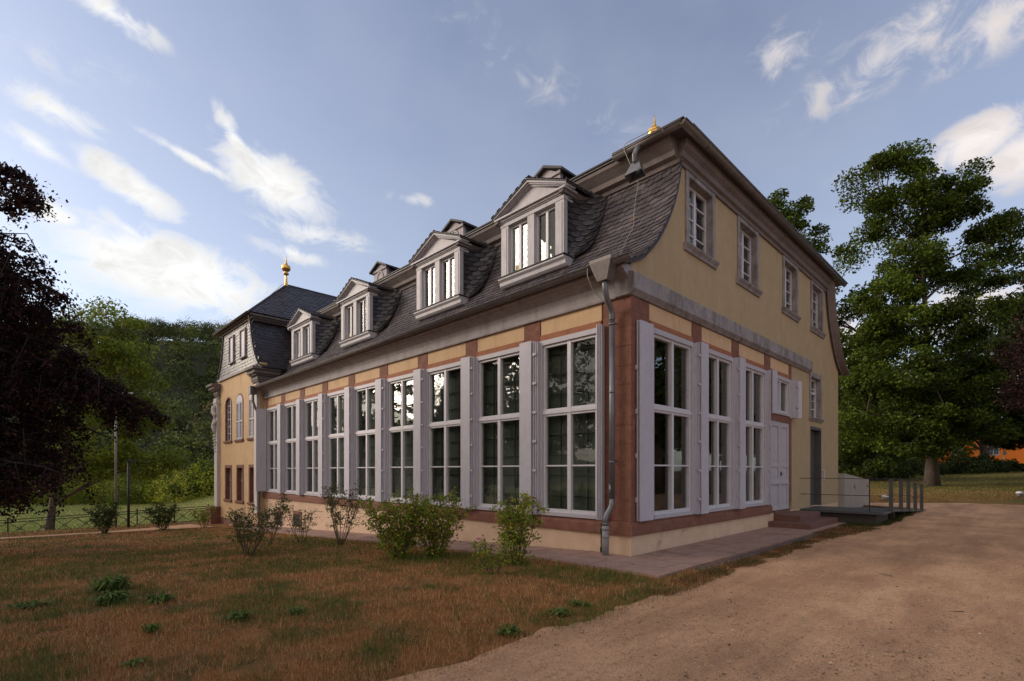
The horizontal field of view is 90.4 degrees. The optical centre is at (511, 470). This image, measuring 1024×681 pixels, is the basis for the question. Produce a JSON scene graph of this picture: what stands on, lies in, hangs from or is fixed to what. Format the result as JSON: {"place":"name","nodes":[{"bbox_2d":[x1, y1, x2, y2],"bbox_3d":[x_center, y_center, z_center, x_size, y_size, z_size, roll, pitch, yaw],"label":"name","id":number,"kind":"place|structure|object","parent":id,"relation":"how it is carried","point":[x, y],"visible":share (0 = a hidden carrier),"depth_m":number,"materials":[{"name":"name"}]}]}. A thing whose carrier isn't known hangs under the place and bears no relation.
{"place":"outdoors","nodes":[
{"label":"outdoors","id":0,"kind":"place"},
{"bbox_2d":[0,495,213,532],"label":"meadow grass","id":1,"kind":"structure","parent":0,"point":[191,518],"depth_m":56.84,"materials":[{"name":"green plant"}]},
{"bbox_2d":[3,340,283,500],"bbox_3d":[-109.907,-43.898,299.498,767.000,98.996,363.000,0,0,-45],"label":"hill","id":2,"kind":"structure","parent":0,"point":[196,368],"depth_m":180.49,"materials":[{"name":"green plant"}]},
{"bbox_2d":[6,310,230,493],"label":"hill forest","id":3,"kind":"object","parent":2,"relation":"on","point":[189,333],"visible":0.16,"depth_m":174.63,"materials":[{"name":"green plant"}]},
{"bbox_2d":[0,472,1023,680],"bbox_3d":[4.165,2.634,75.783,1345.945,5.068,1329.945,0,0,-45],"label":"ground","id":4,"kind":"structure","parent":0,"point":[269,659],"depth_m":6.23,"materials":[{"name":"brown plant"}]},
{"bbox_2d":[0,597,56,610],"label":"weed clump","id":5,"kind":"object","parent":4,"relation":"on","point":[32,603],"visible":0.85,"depth_m":6.41,"materials":[{"name":"green plant"}]},
{"bbox_2d":[11,480,45,503],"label":"bank bush","id":6,"kind":"object","parent":4,"relation":"on","point":[31,496],"visible":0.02,"depth_m":79.09,"materials":[{"name":"green plant"}]},
{"bbox_2d":[1,481,85,503],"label":"bank bush","id":7,"kind":"object","parent":4,"relation":"on","point":[34,499],"visible":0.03,"depth_m":79.44,"materials":[{"name":"green plant"}]},
{"bbox_2d":[36,470,109,504],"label":"bank bush","id":8,"kind":"object","parent":4,"relation":"on","point":[70,499],"visible":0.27,"depth_m":78.17,"materials":[{"name":"green plant"}]},
{"bbox_2d":[0,161,171,523],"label":"copper beech","id":9,"kind":"object","parent":4,"relation":"on","point":[35,373],"visible":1,"depth_m":13.71,"materials":[{"name":"purple plant"}]},
{"bbox_2d":[58,470,141,503],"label":"bank bush","id":10,"kind":"object","parent":4,"relation":"on","point":[80,496],"visible":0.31,"depth_m":79.30,"materials":[{"name":"green plant"}]},
{"bbox_2d":[81,500,121,533],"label":"rose bush","id":11,"kind":"object","parent":4,"relation":"on","point":[104,524],"visible":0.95,"depth_m":21.49,"materials":[{"name":"green plant"}]},
{"bbox_2d":[0,504,208,531],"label":"iron fence","id":12,"kind":"object","parent":4,"relation":"on","point":[65,524],"visible":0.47,"depth_m":28.11,"materials":[{"name":"black metal"}]},
{"bbox_2d":[0,524,212,538],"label":"footpath","id":13,"kind":"structure","parent":4,"relation":"on","point":[175,527],"depth_m":23.12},
{"bbox_2d":[79,573,135,592],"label":"weed clump","id":14,"kind":"object","parent":4,"relation":"on","point":[107,583],"visible":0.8,"depth_m":7.36,"materials":[{"name":"green plant"}]},
{"bbox_2d":[89,589,137,605],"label":"weed clump","id":15,"kind":"object","parent":4,"relation":"on","point":[110,597],"visible":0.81,"depth_m":6.50,"materials":[{"name":"green plant"}]},
{"bbox_2d":[34,295,193,530],"bbox_3d":[-24.734,-3.364,30.986,9.188,14.845,5.627,0,0,0],"label":"park tree","id":16,"kind":"object","parent":4,"relation":"on","point":[112,351],"visible":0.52,"depth_m":30.64,"materials":[{"name":"green plant"}]},
{"bbox_2d":[114,392,132,526],"bbox_3d":[-20.629,-0.591,26.992,0.960,7.170,0.118,0,0,1],"label":"tall light mast","id":17,"kind":"object","parent":4,"relation":"on","point":[115,492],"visible":0.5,"depth_m":26.97,"materials":[{"name":"metal"}]},
{"bbox_2d":[93,465,165,504],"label":"bank bush","id":18,"kind":"object","parent":4,"relation":"on","point":[109,499],"visible":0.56,"depth_m":78.25,"materials":[{"name":"green plant"}]},
{"bbox_2d":[114,656,149,668],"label":"weed clump","id":19,"kind":"object","parent":4,"relation":"on","point":[137,660],"visible":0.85,"depth_m":4.17,"materials":[{"name":"green plant"}]},
{"bbox_2d":[126,460,138,526],"bbox_3d":[-19.781,1.205,26.499,0.562,3.570,0.140,0,0,-1],"label":"street lamp","id":20,"kind":"object","parent":4,"relation":"on","point":[128,492],"visible":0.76,"depth_m":26.45,"materials":[{"name":"metal"}]},
{"bbox_2d":[140,622,163,632],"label":"weed clump","id":21,"kind":"object","parent":4,"relation":"on","point":[150,628],"visible":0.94,"depth_m":5.02,"materials":[{"name":"green plant"}]},
{"bbox_2d":[117,467,187,503],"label":"bank bush","id":22,"kind":"object","parent":4,"relation":"on","point":[141,492],"visible":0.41,"depth_m":80.34,"materials":[{"name":"green plant"}]},
{"bbox_2d":[133,590,177,604],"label":"weed clump","id":23,"kind":"object","parent":4,"relation":"on","point":[154,598],"visible":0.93,"depth_m":6.49,"materials":[{"name":"green plant"}]},
{"bbox_2d":[143,501,180,530],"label":"rose bush","id":24,"kind":"object","parent":4,"relation":"on","point":[158,520],"visible":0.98,"depth_m":22.50,"materials":[{"name":"green plant"}]},
{"bbox_2d":[122,450,213,502],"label":"bank bush","id":25,"kind":"object","parent":4,"relation":"on","point":[161,495],"visible":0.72,"depth_m":78.32,"materials":[{"name":"green plant"}]},
{"bbox_2d":[170,454,213,496],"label":"bank bush","id":26,"kind":"object","parent":4,"relation":"on","point":[195,486],"visible":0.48,"depth_m":82.00,"materials":[{"name":"green plant"}]},
{"bbox_2d":[188,505,216,527],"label":"rose bush","id":27,"kind":"object","parent":4,"relation":"on","point":[204,514],"visible":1,"depth_m":23.37,"materials":[{"name":"green plant"}]},
{"bbox_2d":[200,459,213,492],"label":"bank bush","id":28,"kind":"object","parent":4,"relation":"on","point":[212,461],"visible":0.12,"depth_m":84.00,"materials":[{"name":"green plant"}]},
{"bbox_2d":[221,609,254,621],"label":"weed clump","id":29,"kind":"object","parent":4,"relation":"on","point":[241,615],"visible":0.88,"depth_m":5.43,"materials":[{"name":"green plant"}]},
{"bbox_2d":[225,502,284,556],"bbox_3d":[-5.778,1.336,11.503,1.259,1.213,1.210,0,0,7],"label":"rose bush","id":30,"kind":"object","parent":4,"relation":"on","point":[256,534],"visible":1,"depth_m":11.28,"materials":[{"name":"green plant"}]},
{"bbox_2d":[264,495,292,544],"bbox_3d":[-6.374,1.339,13.803,0.715,1.430,0.831,0,0,-45],"label":"rose bush","id":31,"kind":"object","parent":4,"relation":"on","point":[281,507],"visible":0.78,"depth_m":13.82,"materials":[{"name":"green plant"}]},
{"bbox_2d":[283,604,310,614],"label":"weed clump","id":32,"kind":"object","parent":4,"relation":"on","point":[294,609],"visible":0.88,"depth_m":5.69,"materials":[{"name":"green plant"}]},
{"bbox_2d":[277,506,321,541],"bbox_3d":[-6.018,1.498,14.276,1.181,1.096,0.860,0,0,-7],"label":"rose bush","id":33,"kind":"object","parent":4,"relation":"on","point":[303,524],"visible":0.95,"depth_m":14.23,"materials":[{"name":"green plant"}]},
{"bbox_2d":[320,478,367,544],"bbox_3d":[-4.378,1.073,13.322,1.248,1.765,1.444,0,0,-23],"label":"rose bush","id":34,"kind":"object","parent":4,"relation":"on","point":[332,513],"visible":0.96,"depth_m":13.12,"materials":[{"name":"green plant"}]},
{"bbox_2d":[356,492,433,560],"bbox_3d":[-2.275,1.083,10.089,1.497,1.365,1.340,0,0,-13],"label":"rose bush","id":35,"kind":"object","parent":4,"relation":"on","point":[392,534],"visible":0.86,"depth_m":9.82,"materials":[{"name":"green plant"}]},
{"bbox_2d":[399,487,476,559],"bbox_3d":[-1.569,0.997,10.077,1.344,1.488,1.279,0,0,-31],"label":"rose bush","id":36,"kind":"object","parent":4,"relation":"on","point":[434,532],"visible":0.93,"depth_m":9.88,"materials":[{"name":"green plant"}]},
{"bbox_2d":[470,533,514,575],"bbox_3d":[-0.276,1.298,7.874,0.685,0.678,0.776,0,0,-45],"label":"rose bush","id":37,"kind":"object","parent":4,"relation":"on","point":[486,552],"visible":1,"depth_m":7.81,"materials":[{"name":"green plant"}]},
{"bbox_2d":[492,623,523,636],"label":"weed clump","id":38,"kind":"object","parent":4,"relation":"on","point":[506,630],"visible":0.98,"depth_m":4.93,"materials":[{"name":"green plant"}]},
{"bbox_2d":[489,491,549,565],"bbox_3d":[0.099,0.986,8.682,1.124,1.300,1.004,0,0,-45],"label":"rose bush","id":39,"kind":"object","parent":4,"relation":"on","point":[515,521],"visible":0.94,"depth_m":8.62,"materials":[{"name":"green plant"}]},
{"bbox_2d":[205,115,849,555],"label":"manor house","id":40,"kind":"structure","parent":4,"relation":"on","point":[633,349],"depth_m":12.49,"materials":[{"name":"paint"}]},
{"bbox_2d":[223,465,231,502],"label":"window","id":41,"kind":"structure","parent":40,"relation":"in","point":[228,468],"depth_m":26.54,"materials":[{"name":"red stone"}]},
{"bbox_2d":[223,397,231,443],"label":"arched window","id":42,"kind":"structure","parent":40,"relation":"in","point":[228,404],"depth_m":26.52,"materials":[{"name":"red stone"}]},
{"bbox_2d":[227,334,234,364],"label":"window","id":43,"kind":"structure","parent":40,"relation":"in","point":[231,339],"depth_m":25.73,"materials":[{"name":"paint"}]},
{"bbox_2d":[234,393,243,441],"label":"arched window","id":44,"kind":"structure","parent":40,"relation":"in","point":[239,400],"depth_m":24.86,"materials":[{"name":"white wood"}]},
{"bbox_2d":[235,465,243,503],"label":"window","id":45,"kind":"structure","parent":40,"relation":"in","point":[239,468],"depth_m":25.20,"materials":[{"name":"red stone"}]},
{"bbox_2d":[238,327,246,359],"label":"window","id":46,"kind":"structure","parent":40,"relation":"in","point":[243,332],"depth_m":24.39,"materials":[{"name":"paint"}]},
{"bbox_2d":[246,395,253,440],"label":"arched window","id":47,"kind":"structure","parent":40,"relation":"in","point":[251,409],"depth_m":23.72,"materials":[{"name":"white wood"}]},
{"bbox_2d":[247,464,253,504],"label":"window","id":48,"kind":"structure","parent":40,"relation":"in","point":[251,467],"depth_m":23.87,"materials":[{"name":"brown wood"}]},
{"bbox_2d":[256,404,281,492],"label":"window","id":49,"kind":"structure","parent":40,"relation":"in","point":[260,413],"depth_m":22.50,"materials":[{"name":"grey paint"}]},
{"bbox_2d":[274,510,281,525],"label":"cellar window","id":50,"kind":"structure","parent":40,"relation":"in","point":[275,510],"depth_m":21.64,"materials":[{"name":"black metal"}]},
{"bbox_2d":[281,399,302,494],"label":"window","id":51,"kind":"structure","parent":40,"relation":"in","point":[294,440],"depth_m":21.01,"materials":[{"name":"grey paint"}]},
{"bbox_2d":[293,511,301,526],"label":"cellar window","id":52,"kind":"structure","parent":40,"relation":"in","point":[296,514],"depth_m":20.24,"materials":[{"name":"red stone"}]},
{"bbox_2d":[300,393,323,496],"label":"window","id":53,"kind":"structure","parent":40,"relation":"in","point":[316,403],"depth_m":19.45,"materials":[{"name":"grey paint"}]},
{"bbox_2d":[323,387,349,498],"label":"window","id":54,"kind":"structure","parent":40,"relation":"in","point":[340,436],"depth_m":17.92,"materials":[{"name":"grey paint"}]},
{"bbox_2d":[350,379,382,501],"bbox_3d":[-4.506,-0.929,16.226,0.474,3.722,2.123,0,0,-45],"label":"window","id":55,"kind":"structure","parent":40,"relation":"in","point":[370,433],"depth_m":16.47,"materials":[{"name":"grey paint"}]},
{"bbox_2d":[381,369,424,503],"bbox_3d":[-3.051,-0.929,14.747,0.474,3.722,2.133,0,0,-45],"label":"window","id":56,"kind":"structure","parent":40,"relation":"in","point":[401,395],"depth_m":14.97,"materials":[{"name":"grey paint"}]},
{"bbox_2d":[421,356,472,508],"bbox_3d":[-1.596,-0.929,13.267,0.474,3.722,2.163,0,0,-45],"label":"window","id":57,"kind":"structure","parent":40,"relation":"in","point":[445,389],"depth_m":13.43,"materials":[{"name":"grey paint"}]},
{"bbox_2d":[470,341,533,513],"bbox_3d":[-0.145,-0.929,11.791,0.474,3.722,2.123,0,0,-45],"label":"window","id":58,"kind":"structure","parent":40,"relation":"in","point":[502,387],"depth_m":11.92,"materials":[{"name":"grey paint"}]},
{"bbox_2d":[532,324,604,519],"bbox_3d":[1.211,-0.929,10.415,0.470,3.722,1.786,0,0,-45],"label":"window","id":59,"kind":"structure","parent":40,"relation":"in","point":[568,383],"depth_m":10.45,"materials":[{"name":"grey paint"}]},
{"bbox_2d":[635,320,700,521],"bbox_3d":[3.069,-0.929,10.321,2.393,3.722,0.484,0,0,-45],"label":"window","id":60,"kind":"structure","parent":40,"relation":"in","point":[646,332],"depth_m":10.39,"materials":[{"name":"grey paint"}]},
{"bbox_2d":[683,169,719,269],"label":"window","id":61,"kind":"structure","parent":40,"relation":"in","point":[697,189],"depth_m":11.40,"materials":[{"name":"paint"}]},
{"bbox_2d":[696,342,739,513],"bbox_3d":[4.663,-0.929,11.874,2.163,3.722,0.504,0,0,-45],"label":"window","id":62,"kind":"structure","parent":40,"relation":"in","point":[731,419],"depth_m":12.03,"materials":[{"name":"grey paint"}]},
{"bbox_2d":[736,215,762,297],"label":"window","id":63,"kind":"structure","parent":40,"relation":"in","point":[744,229],"depth_m":13.44,"materials":[{"name":"paint"}]},
{"bbox_2d":[735,357,771,508],"bbox_3d":[6.192,-0.929,13.378,2.273,3.722,0.504,0,0,-45],"label":"window","id":64,"kind":"structure","parent":40,"relation":"in","point":[747,371],"depth_m":13.45,"materials":[{"name":"grey paint"}]},
{"bbox_2d":[771,420,788,510],"bbox_3d":[7.850,-0.152,14.937,1.540,2.575,0.145,0,0,-45],"label":"door","id":65,"kind":"structure","parent":40,"relation":"in","point":[779,430],"depth_m":14.89,"materials":[{"name":"grey paint"}]},
{"bbox_2d":[769,369,801,418],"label":"window","id":66,"kind":"structure","parent":40,"relation":"in","point":[792,389],"depth_m":15.35,"materials":[{"name":"grey paint"}]},
{"bbox_2d":[781,255,801,322],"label":"window","id":67,"kind":"structure","parent":40,"relation":"in","point":[787,266],"depth_m":15.87,"materials":[{"name":"paint"}]},
{"bbox_2d":[810,426,820,506],"bbox_3d":[10.333,-0.145,17.518,1.300,2.710,0.264,0,0,-45],"label":"side door","id":68,"kind":"structure","parent":40,"relation":"in","point":[815,432],"depth_m":17.87,"materials":[{"name":"metal"}]},
{"bbox_2d":[809,371,824,422],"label":"window","id":69,"kind":"structure","parent":40,"relation":"in","point":[815,380],"depth_m":17.78,"materials":[{"name":"paint"}]},
{"bbox_2d":[810,280,826,338],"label":"window","id":70,"kind":"structure","parent":40,"relation":"in","point":[818,328],"depth_m":17.86,"materials":[{"name":"paint"}]},
{"bbox_2d":[541,606,574,616],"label":"weed clump","id":71,"kind":"object","parent":4,"relation":"on","point":[562,610],"visible":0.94,"depth_m":5.64,"materials":[{"name":"green plant"}]},
{"bbox_2d":[569,599,592,606],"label":"weed clump","id":72,"kind":"object","parent":4,"relation":"on","point":[585,603],"visible":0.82,"depth_m":6.01,"materials":[{"name":"green plant"}]},
{"bbox_2d":[696,533,821,570],"bbox_3d":[5.402,1.608,10.521,6.663,0.072,0.210,0,0,-45],"label":"cobble strip","id":73,"kind":"object","parent":4,"relation":"on","point":[761,550],"visible":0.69,"depth_m":9.88,"materials":[{"name":"grey stone"}]},
{"bbox_2d":[639,504,913,595],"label":"verge grass","id":74,"kind":"structure","parent":4,"relation":"on","point":[800,545],"depth_m":9.91,"materials":[{"name":"green plant"}]},
{"bbox_2d":[767,187,831,255],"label":"park tree","id":75,"kind":"object","parent":4,"relation":"on","point":[789,214],"visible":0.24,"depth_m":48.27,"materials":[{"name":"green plant"}]},
{"bbox_2d":[838,473,868,506],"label":"concrete stair wall","id":76,"kind":"structure","parent":4,"relation":"on","point":[853,487],"depth_m":21.46,"materials":[{"name":"concrete"}]},
{"bbox_2d":[838,454,903,480],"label":"hedge bush","id":77,"kind":"object","parent":4,"relation":"on","point":[878,475],"visible":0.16,"depth_m":47.51,"materials":[{"name":"green plant"}]},
{"bbox_2d":[830,238,912,480],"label":"park tree","id":78,"kind":"object","parent":4,"relation":"on","point":[869,463],"visible":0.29,"depth_m":45.81,"materials":[{"name":"green plant"}]},
{"bbox_2d":[881,495,888,500],"bbox_3d":[19.834,1.438,26.997,0.340,0.325,0.332,0,0,-45],"label":"bollard light","id":79,"kind":"object","parent":4,"relation":"on","point":[885,498],"visible":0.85,"depth_m":26.90,"materials":[{"name":"metal"}]},
{"bbox_2d":[863,454,921,478],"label":"hedge bush","id":80,"kind":"object","parent":4,"relation":"on","point":[909,471],"visible":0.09,"depth_m":49.79,"materials":[{"name":"green plant"}]},
{"bbox_2d":[838,353,979,464],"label":"park tree","id":81,"kind":"object","parent":4,"relation":"on","point":[901,429],"depth_m":59.05,"materials":[{"name":"green plant"}]},
{"bbox_2d":[889,456,949,475],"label":"hedge bush","id":82,"kind":"object","parent":4,"relation":"on","point":[921,472],"visible":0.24,"depth_m":54.34,"materials":[{"name":"green plant"}]},
{"bbox_2d":[831,138,1023,485],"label":"maple tree","id":83,"kind":"object","parent":4,"relation":"on","point":[930,378],"visible":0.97,"depth_m":36.74,"materials":[{"name":"green plant"}]},
{"bbox_2d":[921,450,997,473],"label":"hedge bush","id":84,"kind":"object","parent":4,"relation":"on","point":[960,463],"visible":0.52,"depth_m":56.15,"materials":[{"name":"green plant"}]},
{"bbox_2d":[925,250,1023,469],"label":"park tree","id":85,"kind":"object","parent":4,"relation":"on","point":[1015,275],"visible":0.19,"depth_m":60.53,"materials":[{"name":"green plant"}]},
{"bbox_2d":[938,440,1023,465],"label":"orange house","id":86,"kind":"structure","parent":4,"relation":"on","point":[1018,455],"depth_m":77.99,"materials":[{"name":"orange paint"}]},
{"bbox_2d":[988,446,998,454],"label":"window","id":87,"kind":"structure","parent":86,"relation":"in","point":[992,451],"depth_m":77.90,"materials":[{"name":"grey glass"}]},
{"bbox_2d":[950,452,1017,472],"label":"hedge bush","id":88,"kind":"object","parent":4,"relation":"on","point":[1002,467],"visible":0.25,"depth_m":58.28,"materials":[{"name":"green plant"}]},
{"bbox_2d":[988,271,1023,415],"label":"copper beech","id":89,"kind":"object","parent":4,"relation":"on","point":[1016,397],"visible":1,"depth_m":22.68,"materials":[{"name":"purple plant"}]},
{"bbox_2d":[989,310,1023,448],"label":"park tree","id":90,"kind":"object","parent":4,"relation":"on","point":[1019,440],"visible":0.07,"depth_m":61.33,"materials":[{"name":"green plant"}]},
{"bbox_2d":[991,458,1023,471],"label":"hedge bush","id":91,"kind":"object","parent":4,"relation":"on","point":[1016,467],"visible":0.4,"depth_m":60.84,"materials":[{"name":"green plant"}]},
{"bbox_2d":[1016,491,1023,496],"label":"bollard light","id":92,"kind":"object","parent":4,"relation":"on","point":[1019,493],"visible":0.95,"depth_m":27.41,"materials":[{"name":"metal"}]},
{"bbox_2d":[0,0,1023,438],"label":"sky","id":93,"kind":"structure","parent":0,"point":[195,149],"materials":[{"name":"blue"}]},
{"bbox_2d":[239,522,842,577],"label":"pavement","id":94,"kind":"structure","parent":0,"point":[662,563],"depth_m":9.99,"materials":[{"name":"grey stone"}]},
{"bbox_2d":[768,508,837,529],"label":"entrance steps","id":95,"kind":"structure","parent":94,"relation":"on","point":[797,519],"depth_m":14.29,"materials":[{"name":"stone"}]},
{"bbox_2d":[386,503,1023,680],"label":"gravel path","id":96,"kind":"structure","parent":0,"point":[970,519],"depth_m":5.36,"materials":[{"name":"beige gravel"}]},
{"bbox_2d":[415,529,1023,680],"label":"loose pebbles","id":97,"kind":"object","parent":96,"relation":"on","point":[886,649],"visible":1,"depth_m":4.83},
{"bbox_2d":[800,478,924,524],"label":"access ramp","id":98,"kind":"structure","parent":96,"relation":"on","point":[869,515],"depth_m":15.70,"materials":[{"name":"metal"}]},
{"bbox_2d":[870,471,1023,501],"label":"park grass","id":99,"kind":"structure","parent":0,"point":[966,498],"depth_m":33.76,"materials":[{"name":"green plant"}]}
]}

